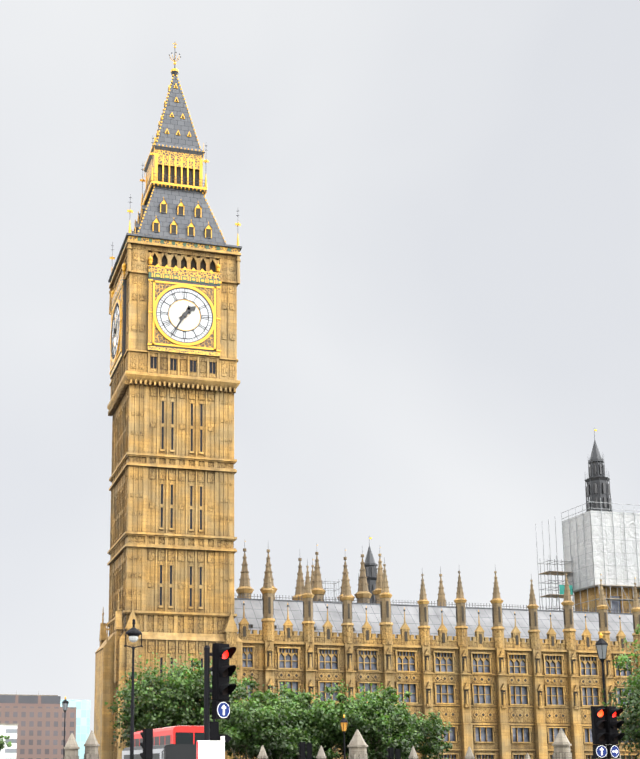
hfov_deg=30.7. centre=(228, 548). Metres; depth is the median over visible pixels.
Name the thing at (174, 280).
elizabeth tower
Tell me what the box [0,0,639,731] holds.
sky
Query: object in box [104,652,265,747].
yard tree
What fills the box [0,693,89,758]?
buildings across river
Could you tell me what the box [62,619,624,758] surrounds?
street furniture
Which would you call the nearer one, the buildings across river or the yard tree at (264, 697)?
the yard tree at (264, 697)
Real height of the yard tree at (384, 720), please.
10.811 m
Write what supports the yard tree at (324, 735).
on the ground
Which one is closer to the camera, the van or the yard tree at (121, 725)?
the van
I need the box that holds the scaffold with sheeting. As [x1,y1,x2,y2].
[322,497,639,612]
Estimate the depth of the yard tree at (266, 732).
106.52 m
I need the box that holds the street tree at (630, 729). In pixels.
[590,624,639,758]
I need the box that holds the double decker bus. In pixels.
[134,726,203,746]
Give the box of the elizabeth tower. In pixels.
[94,42,242,758]
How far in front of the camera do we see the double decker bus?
68.86 m
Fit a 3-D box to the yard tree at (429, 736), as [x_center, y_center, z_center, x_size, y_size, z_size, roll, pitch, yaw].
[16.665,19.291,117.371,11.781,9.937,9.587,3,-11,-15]
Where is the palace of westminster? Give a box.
[234,429,639,758]
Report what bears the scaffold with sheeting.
on the palace of westminster
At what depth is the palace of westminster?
145.90 m
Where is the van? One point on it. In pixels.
(176, 751)
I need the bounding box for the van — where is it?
[122,744,195,758]
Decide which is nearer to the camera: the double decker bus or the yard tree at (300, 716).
the double decker bus
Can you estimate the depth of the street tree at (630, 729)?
52.87 m
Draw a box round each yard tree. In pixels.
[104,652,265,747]
[113,690,179,748]
[200,695,306,758]
[225,687,289,758]
[235,684,339,758]
[278,682,365,758]
[311,680,421,758]
[350,691,452,758]

